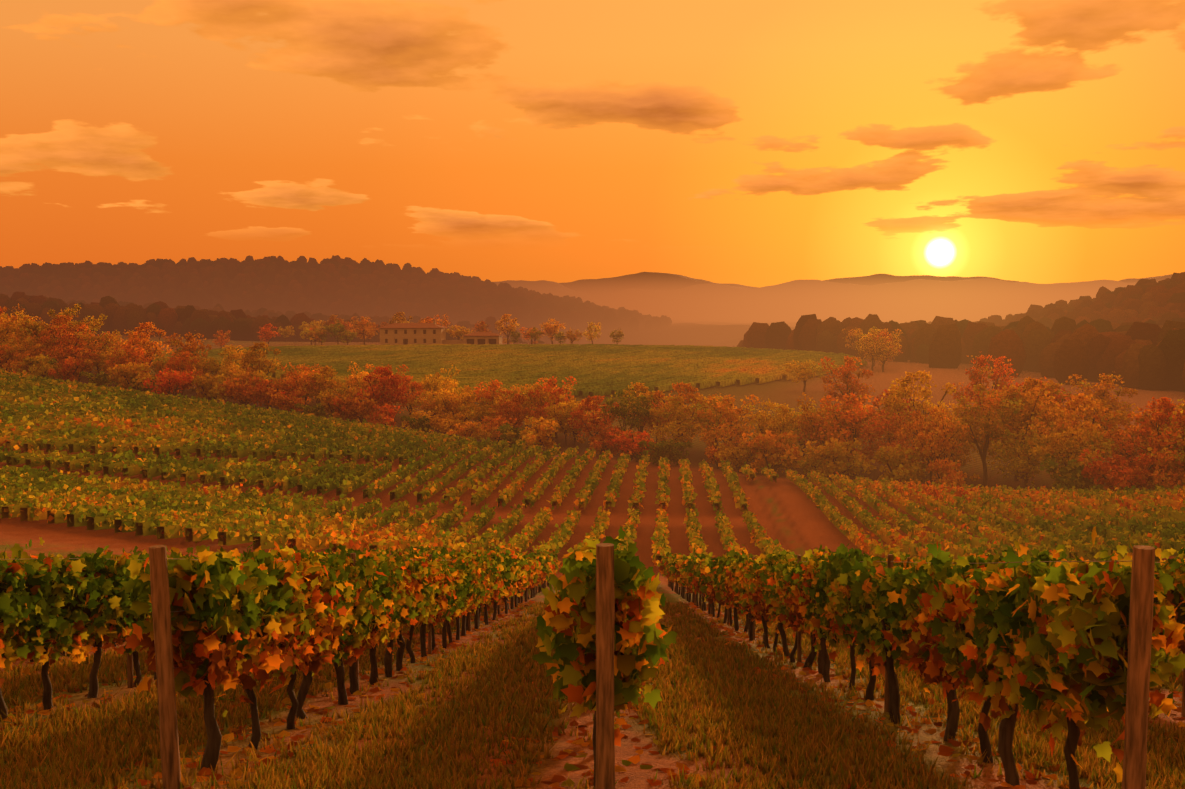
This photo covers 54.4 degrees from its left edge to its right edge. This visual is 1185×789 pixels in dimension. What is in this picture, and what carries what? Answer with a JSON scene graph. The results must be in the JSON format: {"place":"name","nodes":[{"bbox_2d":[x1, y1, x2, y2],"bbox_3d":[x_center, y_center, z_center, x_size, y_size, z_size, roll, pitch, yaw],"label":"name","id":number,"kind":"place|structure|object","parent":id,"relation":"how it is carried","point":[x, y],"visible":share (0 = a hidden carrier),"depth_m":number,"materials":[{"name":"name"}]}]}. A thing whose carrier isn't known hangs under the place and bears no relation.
{"place":"outdoors","nodes":[
{"label":"outdoors","id":0,"kind":"place"},
{"bbox_2d":[0,272,1184,788],"bbox_3d":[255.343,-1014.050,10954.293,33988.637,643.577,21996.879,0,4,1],"label":"ground","id":1,"kind":"structure","parent":0,"point":[782,508],"depth_m":128.24,"materials":[{"name":"soil"}]},
{"bbox_2d":[3,351,41,374],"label":"valley bush","id":2,"kind":"object","parent":1,"relation":"on","point":[21,365],"visible":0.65,"depth_m":226.50,"materials":[{"name":"orange plant"}]},
{"bbox_2d":[0,335,54,361],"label":"bush","id":3,"kind":"object","parent":1,"relation":"on","point":[33,349],"visible":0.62,"depth_m":230.32,"materials":[{"name":"orange plant"}]},
{"bbox_2d":[0,317,55,347],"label":"valley tree","id":4,"kind":"object","parent":1,"relation":"on","point":[19,334],"visible":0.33,"depth_m":236.68,"materials":[{"name":"orange plant"}]},
{"bbox_2d":[23,354,61,378],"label":"valley bush","id":5,"kind":"object","parent":1,"relation":"on","point":[43,365],"visible":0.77,"depth_m":221.39,"materials":[{"name":"orange plant"}]},
{"bbox_2d":[37,315,91,355],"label":"valley tree","id":6,"kind":"object","parent":1,"relation":"on","point":[43,333],"visible":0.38,"depth_m":235.64,"materials":[{"name":"orange plant"}]},
{"bbox_2d":[39,324,90,377],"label":"valley tree","id":7,"kind":"object","parent":1,"relation":"on","point":[63,344],"visible":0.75,"depth_m":231.05,"materials":[{"name":"orange plant"}]},
{"bbox_2d":[47,356,86,381],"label":"valley bush","id":8,"kind":"object","parent":1,"relation":"on","point":[70,365],"visible":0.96,"depth_m":221.44,"materials":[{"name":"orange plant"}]},
{"bbox_2d":[56,340,102,380],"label":"valley tree","id":9,"kind":"object","parent":1,"relation":"on","point":[93,356],"visible":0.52,"depth_m":232.36,"materials":[{"name":"orange plant"}]},
{"bbox_2d":[56,304,106,344],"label":"valley tree","id":10,"kind":"object","parent":1,"relation":"on","point":[97,326],"visible":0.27,"depth_m":250.07,"materials":[{"name":"orange plant"}]},
{"bbox_2d":[74,321,119,376],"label":"valley tree","id":11,"kind":"object","parent":1,"relation":"on","point":[100,338],"visible":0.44,"depth_m":241.15,"materials":[{"name":"orange plant"}]},
{"bbox_2d":[106,343,150,373],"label":"valley tree","id":12,"kind":"object","parent":1,"relation":"on","point":[134,355],"visible":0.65,"depth_m":224.04,"materials":[{"name":"orange plant"}]},
{"bbox_2d":[112,362,162,390],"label":"valley bush","id":13,"kind":"object","parent":1,"relation":"on","point":[124,373],"visible":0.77,"depth_m":214.36,"materials":[{"name":"orange plant"}]},
{"bbox_2d":[118,322,173,372],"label":"valley tree","id":14,"kind":"object","parent":1,"relation":"on","point":[136,338],"visible":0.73,"depth_m":231.00,"materials":[{"name":"orange plant"}]},
{"bbox_2d":[143,368,194,394],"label":"valley bush","id":15,"kind":"object","parent":1,"relation":"on","point":[167,383],"visible":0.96,"depth_m":208.79,"materials":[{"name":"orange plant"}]},
{"bbox_2d":[150,352,199,394],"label":"valley tree","id":16,"kind":"object","parent":1,"relation":"on","point":[158,368],"visible":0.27,"depth_m":221.68,"materials":[{"name":"orange plant"}]},
{"bbox_2d":[162,350,203,395],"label":"valley tree","id":17,"kind":"object","parent":1,"relation":"on","point":[178,362],"visible":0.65,"depth_m":216.79,"materials":[{"name":"orange plant"}]},
{"bbox_2d":[169,330,211,391],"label":"valley tree","id":18,"kind":"object","parent":1,"relation":"on","point":[194,346],"visible":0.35,"depth_m":228.92,"materials":[{"name":"orange plant"}]},
{"bbox_2d":[190,373,227,400],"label":"valley bush","id":19,"kind":"object","parent":1,"relation":"on","point":[209,388],"visible":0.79,"depth_m":210.09,"materials":[{"name":"orange plant"}]},
{"bbox_2d":[194,356,228,383],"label":"valley tree","id":20,"kind":"object","parent":1,"relation":"on","point":[215,368],"visible":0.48,"depth_m":226.19,"materials":[{"name":"orange plant"}]},
{"bbox_2d":[217,344,249,381],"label":"valley tree","id":21,"kind":"object","parent":1,"relation":"on","point":[228,361],"visible":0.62,"depth_m":233.94,"materials":[{"name":"orange plant"}]},
{"bbox_2d":[220,375,262,406],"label":"valley bush","id":22,"kind":"object","parent":1,"relation":"on","point":[238,388],"visible":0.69,"depth_m":208.77,"materials":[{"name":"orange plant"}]},
{"bbox_2d":[239,342,282,377],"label":"valley tree","id":23,"kind":"object","parent":1,"relation":"on","point":[253,357],"visible":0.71,"depth_m":226.27,"materials":[{"name":"orange plant"}]},
{"bbox_2d":[242,376,294,408],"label":"valley bush","id":24,"kind":"object","parent":1,"relation":"on","point":[265,398],"visible":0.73,"depth_m":207.57,"materials":[{"name":"orange plant"}]},
{"bbox_2d":[267,387,309,411],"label":"valley bush","id":25,"kind":"object","parent":1,"relation":"on","point":[281,399],"visible":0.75,"depth_m":202.72,"materials":[{"name":"orange plant"}]},
{"bbox_2d":[281,362,322,413],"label":"valley tree","id":26,"kind":"object","parent":1,"relation":"on","point":[296,383],"visible":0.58,"depth_m":209.80,"materials":[{"name":"orange plant"}]},
{"bbox_2d":[303,366,346,416],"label":"valley tree","id":27,"kind":"object","parent":1,"relation":"on","point":[322,380],"visible":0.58,"depth_m":208.21,"materials":[{"name":"orange plant"}]},
{"bbox_2d":[317,388,356,418],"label":"valley bush","id":28,"kind":"object","parent":1,"relation":"on","point":[326,395],"visible":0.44,"depth_m":200.71,"materials":[{"name":"orange plant"}]},
{"bbox_2d":[321,379,364,402],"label":"valley tree","id":29,"kind":"object","parent":1,"relation":"on","point":[341,391],"visible":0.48,"depth_m":205.15,"materials":[{"name":"orange plant"}]},
{"bbox_2d":[336,389,388,422],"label":"valley bush","id":30,"kind":"object","parent":1,"relation":"on","point":[364,408],"visible":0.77,"depth_m":197.93,"materials":[{"name":"orange plant"}]},
{"bbox_2d":[351,315,376,344],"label":"farm tree","id":31,"kind":"object","parent":1,"relation":"on","point":[362,328],"visible":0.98,"depth_m":463.78,"materials":[{"name":"orange plant"}]},
{"bbox_2d":[345,361,400,403],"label":"valley tree","id":32,"kind":"object","parent":1,"relation":"on","point":[365,384],"visible":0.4,"depth_m":214.79,"materials":[{"name":"orange plant"}]},
{"bbox_2d":[354,367,410,408],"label":"valley tree","id":33,"kind":"object","parent":1,"relation":"on","point":[387,394],"visible":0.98,"depth_m":201.30,"materials":[{"name":"red plant"}]},
{"bbox_2d":[364,403,400,426],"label":"valley bush","id":34,"kind":"object","parent":1,"relation":"on","point":[386,415],"visible":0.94,"depth_m":197.36,"materials":[{"name":"red plant"}]},
{"bbox_2d":[393,375,425,423],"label":"valley tree","id":35,"kind":"object","parent":1,"relation":"on","point":[415,385],"visible":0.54,"depth_m":208.33,"materials":[{"name":"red plant"}]},
{"bbox_2d":[406,388,453,430],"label":"valley tree","id":36,"kind":"object","parent":1,"relation":"on","point":[429,406],"visible":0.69,"depth_m":204.09,"materials":[{"name":"orange plant"}]},
{"bbox_2d":[379,320,501,344],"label":"farmhouse","id":37,"kind":"object","parent":1,"relation":"on","point":[395,333],"visible":0.83,"depth_m":446.07,"materials":[{"name":"paint"}]},
{"bbox_2d":[420,365,460,403],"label":"valley tree","id":38,"kind":"object","parent":1,"relation":"on","point":[434,381],"visible":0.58,"depth_m":214.66,"materials":[{"name":"orange plant"}]},
{"bbox_2d":[426,409,476,435],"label":"valley bush","id":39,"kind":"object","parent":1,"relation":"on","point":[450,421],"visible":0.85,"depth_m":193.61,"materials":[{"name":"orange plant"}]},
{"bbox_2d":[425,379,481,419],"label":"valley tree","id":40,"kind":"object","parent":1,"relation":"on","point":[451,401],"visible":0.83,"depth_m":198.49,"materials":[{"name":"orange plant"}]},
{"bbox_2d":[446,421,492,439],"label":"valley bush","id":41,"kind":"object","parent":1,"relation":"on","point":[466,431],"visible":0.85,"depth_m":188.02,"materials":[{"name":"orange plant"}]},
{"bbox_2d":[80,344,866,396],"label":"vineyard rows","id":42,"kind":"object","parent":1,"relation":"on","point":[593,370],"visible":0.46,"depth_m":333.89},
{"bbox_2d":[452,395,511,437],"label":"valley tree","id":43,"kind":"object","parent":1,"relation":"on","point":[481,412],"visible":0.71,"depth_m":197.44,"materials":[{"name":"orange plant"}]},
{"bbox_2d":[470,379,514,424],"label":"valley tree","id":44,"kind":"object","parent":1,"relation":"on","point":[492,388],"visible":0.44,"depth_m":201.16,"materials":[{"name":"orange plant"}]},
{"bbox_2d":[475,415,517,443],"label":"valley bush","id":45,"kind":"object","parent":1,"relation":"on","point":[494,426],"visible":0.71,"depth_m":192.73,"materials":[{"name":"orange plant"}]},
{"bbox_2d":[495,314,519,343],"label":"farm tree","id":46,"kind":"object","parent":1,"relation":"on","point":[504,318],"visible":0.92,"depth_m":462.25,"materials":[{"name":"orange plant"}]},
{"bbox_2d":[497,422,523,446],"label":"valley bush","id":47,"kind":"object","parent":1,"relation":"on","point":[504,428],"visible":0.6,"depth_m":185.08,"materials":[{"name":"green plant"}]},
{"bbox_2d":[493,393,538,430],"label":"valley tree","id":48,"kind":"object","parent":1,"relation":"on","point":[517,409],"visible":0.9,"depth_m":194.12,"materials":[{"name":"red plant"}]},
{"bbox_2d":[506,416,559,448],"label":"valley bush","id":49,"kind":"object","parent":1,"relation":"on","point":[540,432],"visible":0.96,"depth_m":182.81,"materials":[{"name":"orange plant"}]},
{"bbox_2d":[520,382,553,422],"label":"valley tree","id":50,"kind":"object","parent":1,"relation":"on","point":[532,400],"visible":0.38,"depth_m":201.94,"materials":[{"name":"orange plant"}]},
{"bbox_2d":[525,376,576,437],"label":"valley tree","id":51,"kind":"object","parent":1,"relation":"on","point":[550,387],"visible":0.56,"depth_m":200.17,"materials":[{"name":"orange plant"}]},
{"bbox_2d":[543,392,582,446],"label":"valley tree","id":52,"kind":"object","parent":1,"relation":"on","point":[553,411],"visible":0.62,"depth_m":193.49,"materials":[{"name":"orange plant"}]},
{"bbox_2d":[0,525,1184,788],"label":"vine","id":53,"kind":"object","parent":1,"relation":"on","point":[1060,631],"depth_m":10.22,"materials":[{"name":"plant"}]},
{"bbox_2d":[0,600,1184,788],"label":"grass tufts","id":54,"kind":"object","parent":1,"relation":"on","point":[91,745],"visible":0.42,"depth_m":11.89,"materials":[{"name":"green plant"}]},
{"bbox_2d":[0,368,1184,565],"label":"vineyard leaves","id":55,"kind":"object","parent":1,"relation":"on","point":[599,465],"visible":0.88,"depth_m":115.63,"materials":[{"name":"green plant"}]},
{"bbox_2d":[0,255,1184,391],"bbox_3d":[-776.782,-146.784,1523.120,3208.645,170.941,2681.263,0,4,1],"label":"forested hills","id":56,"kind":"structure","parent":1,"relation":"on","point":[1133,336],"depth_m":657.97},
{"bbox_2d":[0,372,1184,561],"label":"vineyard rows","id":57,"kind":"object","parent":1,"relation":"on","point":[140,531],"visible":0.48,"depth_m":115.49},
{"bbox_2d":[0,601,1184,788],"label":"fallen leaves","id":58,"kind":"object","parent":1,"relation":"on","point":[556,780],"visible":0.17,"depth_m":12.18,"materials":[{"name":"orange plant"}]},
{"bbox_2d":[566,395,623,438],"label":"valley tree","id":59,"kind":"object","parent":1,"relation":"on","point":[578,413],"visible":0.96,"depth_m":184.88,"materials":[{"name":"red plant"}]},
{"bbox_2d":[577,424,621,455],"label":"valley bush","id":60,"kind":"object","parent":1,"relation":"on","point":[599,443],"visible":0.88,"depth_m":181.24,"materials":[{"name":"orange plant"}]},
{"bbox_2d":[598,385,657,435],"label":"valley tree","id":61,"kind":"object","parent":1,"relation":"on","point":[639,413],"visible":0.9,"depth_m":185.65,"materials":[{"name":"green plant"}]},
{"bbox_2d":[607,430,661,461],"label":"valley bush","id":62,"kind":"object","parent":1,"relation":"on","point":[626,447],"visible":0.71,"depth_m":173.64,"materials":[{"name":"plant"}]},
{"bbox_2d":[607,382,666,439],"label":"valley tree","id":63,"kind":"object","parent":1,"relation":"on","point":[649,394],"visible":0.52,"depth_m":190.01,"materials":[{"name":"orange plant"}]},
{"bbox_2d":[637,438,688,465],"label":"valley bush","id":64,"kind":"object","parent":1,"relation":"on","point":[657,450],"visible":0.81,"depth_m":167.69,"materials":[{"name":"brown plant"}]},
{"bbox_2d":[647,393,707,459],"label":"valley tree","id":65,"kind":"object","parent":1,"relation":"on","point":[678,416],"visible":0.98,"depth_m":178.07,"materials":[{"name":"orange plant"}]},
{"bbox_2d":[651,382,708,452],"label":"valley tree","id":66,"kind":"object","parent":1,"relation":"on","point":[682,387],"visible":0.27,"depth_m":186.96,"materials":[{"name":"orange plant"}]},
{"bbox_2d":[692,393,760,447],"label":"valley tree","id":67,"kind":"object","parent":1,"relation":"on","point":[725,429],"visible":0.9,"depth_m":171.72,"materials":[{"name":"orange plant"}]},
{"bbox_2d":[714,438,767,472],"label":"valley bush","id":68,"kind":"object","parent":1,"relation":"on","point":[740,455],"visible":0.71,"depth_m":162.35,"materials":[{"name":"orange plant"}]},
{"bbox_2d":[744,398,799,446],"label":"valley tree","id":69,"kind":"object","parent":1,"relation":"on","point":[782,424],"visible":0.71,"depth_m":166.33,"materials":[{"name":"orange plant"}]},
{"bbox_2d":[740,429,805,472],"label":"valley bush","id":70,"kind":"object","parent":1,"relation":"on","point":[778,456],"visible":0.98,"depth_m":159.78,"materials":[{"name":"orange plant"}]},
{"bbox_2d":[780,360,827,391],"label":"hollow tree","id":71,"kind":"object","parent":1,"relation":"on","point":[802,372],"visible":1,"depth_m":256.70,"materials":[{"name":"orange plant"}]},
{"bbox_2d":[797,446,847,474],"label":"valley bush","id":72,"kind":"object","parent":1,"relation":"on","point":[810,464],"visible":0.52,"depth_m":157.24,"materials":[{"name":"orange plant"}]},
{"bbox_2d":[795,392,868,445],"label":"valley tree","id":73,"kind":"object","parent":1,"relation":"on","point":[805,427],"visible":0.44,"depth_m":164.25,"materials":[{"name":"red plant"}]},
{"bbox_2d":[805,437,875,477],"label":"valley bush","id":74,"kind":"object","parent":1,"relation":"on","point":[839,453],"visible":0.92,"depth_m":155.64,"materials":[{"name":"orange plant"}]},
{"bbox_2d":[818,356,874,405],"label":"hollow tree","id":75,"kind":"object","parent":1,"relation":"on","point":[846,374],"visible":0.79,"depth_m":207.56,"materials":[{"name":"orange plant"}]},
{"bbox_2d":[810,390,890,476],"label":"valley tree","id":76,"kind":"object","parent":1,"relation":"on","point":[857,432],"visible":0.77,"depth_m":158.91,"materials":[{"name":"orange plant"}]},
{"bbox_2d":[853,328,890,370],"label":"tree","id":77,"kind":"object","parent":1,"relation":"on","point":[869,339],"visible":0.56,"depth_m":307.25,"materials":[{"name":"orange plant"}]},
{"bbox_2d":[865,335,901,371],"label":"tree","id":78,"kind":"object","parent":1,"relation":"on","point":[884,355],"visible":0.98,"depth_m":302.37,"materials":[{"name":"orange plant"}]},
{"bbox_2d":[858,412,922,463],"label":"valley tree","id":79,"kind":"object","parent":1,"relation":"on","point":[887,433],"visible":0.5,"depth_m":158.05,"materials":[{"name":"orange plant"}]},
{"bbox_2d":[873,444,938,484],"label":"valley bush","id":80,"kind":"object","parent":1,"relation":"on","point":[900,470],"visible":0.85,"depth_m":146.23,"materials":[{"name":"orange plant"}]},
{"bbox_2d":[869,370,955,453],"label":"valley tree","id":81,"kind":"object","parent":1,"relation":"on","point":[894,401],"visible":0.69,"depth_m":161.95,"materials":[{"name":"orange plant"}]},
{"bbox_2d":[894,404,968,484],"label":"valley tree","id":82,"kind":"object","parent":1,"relation":"on","point":[929,439],"visible":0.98,"depth_m":145.84,"materials":[{"name":"orange plant"}]},
{"bbox_2d":[913,414,977,466],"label":"valley tree","id":83,"kind":"object","parent":1,"relation":"on","point":[963,460],"visible":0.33,"depth_m":153.21,"materials":[{"name":"orange plant"}]},
{"bbox_2d":[927,457,979,488],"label":"valley bush","id":84,"kind":"object","parent":1,"relation":"on","point":[948,473],"visible":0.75,"depth_m":141.12,"materials":[{"name":"orange plant"}]},
{"bbox_2d":[951,355,1017,432],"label":"hollow tree","id":85,"kind":"object","parent":1,"relation":"on","point":[975,377],"visible":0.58,"depth_m":184.45,"materials":[{"name":"orange plant"}]},
{"bbox_2d":[951,384,1022,486],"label":"valley tree","id":86,"kind":"object","parent":1,"relation":"on","point":[990,425],"visible":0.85,"depth_m":150.70,"materials":[{"name":"orange plant"}]},
{"bbox_2d":[964,380,1064,480],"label":"valley tree","id":87,"kind":"object","parent":1,"relation":"on","point":[1030,400],"visible":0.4,"depth_m":151.66,"materials":[{"name":"orange plant"}]},
{"bbox_2d":[987,424,1064,489],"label":"valley tree","id":88,"kind":"object","parent":1,"relation":"on","point":[1023,464],"visible":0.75,"depth_m":145.21,"materials":[{"name":"orange plant"}]},
{"bbox_2d":[992,377,1066,478],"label":"hollow tree","id":89,"kind":"object","parent":1,"relation":"on","point":[1029,385],"visible":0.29,"depth_m":153.22,"materials":[{"name":"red plant"}]},
{"bbox_2d":[1023,379,1088,436],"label":"hollow tree","id":90,"kind":"object","parent":1,"relation":"on","point":[1056,385],"visible":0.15,"depth_m":164.86,"materials":[{"name":"orange plant"}]},
{"bbox_2d":[1025,424,1119,475],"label":"bush","id":91,"kind":"object","parent":1,"relation":"on","point":[1068,449],"visible":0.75,"depth_m":136.33,"materials":[{"name":"orange plant"}]},
{"bbox_2d":[1028,393,1123,464],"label":"valley tree","id":92,"kind":"object","parent":1,"relation":"on","point":[1071,416],"visible":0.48,"depth_m":142.07,"materials":[{"name":"orange plant"}]},
{"bbox_2d":[1040,453,1113,491],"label":"valley bush","id":93,"kind":"object","parent":1,"relation":"on","point":[1071,473],"visible":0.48,"depth_m":132.27,"materials":[{"name":"brown plant"}]},
{"bbox_2d":[1057,399,1136,462],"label":"valley tree","id":94,"kind":"object","parent":1,"relation":"on","point":[1111,415],"visible":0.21,"depth_m":149.47,"materials":[{"name":"orange plant"}]},
{"bbox_2d":[1065,373,1138,429],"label":"hollow tree","id":95,"kind":"object","parent":1,"relation":"on","point":[1103,392],"visible":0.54,"depth_m":177.47,"materials":[{"name":"orange plant"}]},
{"bbox_2d":[1078,448,1173,490],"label":"valley bush","id":96,"kind":"object","parent":1,"relation":"on","point":[1123,473],"visible":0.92,"depth_m":128.40,"materials":[{"name":"orange plant"}]},
{"bbox_2d":[1092,408,1170,489],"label":"valley tree","id":97,"kind":"object","parent":1,"relation":"on","point":[1130,430],"visible":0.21,"depth_m":139.22,"materials":[{"name":"plant"}]},
{"bbox_2d":[1119,400,1183,445],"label":"valley tree","id":98,"kind":"object","parent":1,"relation":"on","point":[1142,418],"visible":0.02,"depth_m":140.61,"materials":[{"name":"orange plant"}]},
{"bbox_2d":[1119,396,1184,472],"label":"valley tree","id":99,"kind":"object","parent":1,"relation":"on","point":[1161,418],"visible":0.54,"depth_m":132.52,"materials":[{"name":"orange plant"}]},
{"bbox_2d":[1136,450,1184,489],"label":"valley bush","id":100,"kind":"object","parent":1,"relation":"on","point":[1176,474],"visible":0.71,"depth_m":127.06,"materials":[{"name":"red plant"}]},
{"bbox_2d":[1137,410,1184,470],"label":"valley tree","id":101,"kind":"object","parent":1,"relation":"on","point":[1181,447],"visible":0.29,"depth_m":130.59,"materials":[{"name":"plant"}]},
{"bbox_2d":[1156,399,1184,454],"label":"valley tree","id":102,"kind":"object","parent":1,"relation":"on","point":[1181,405],"visible":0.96,"depth_m":126.68,"materials":[{"name":"plant"}]},
{"bbox_2d":[0,0,1184,287],"label":"sky","id":103,"kind":"structure","parent":0,"point":[753,143],"materials":[{"name":"orange"}]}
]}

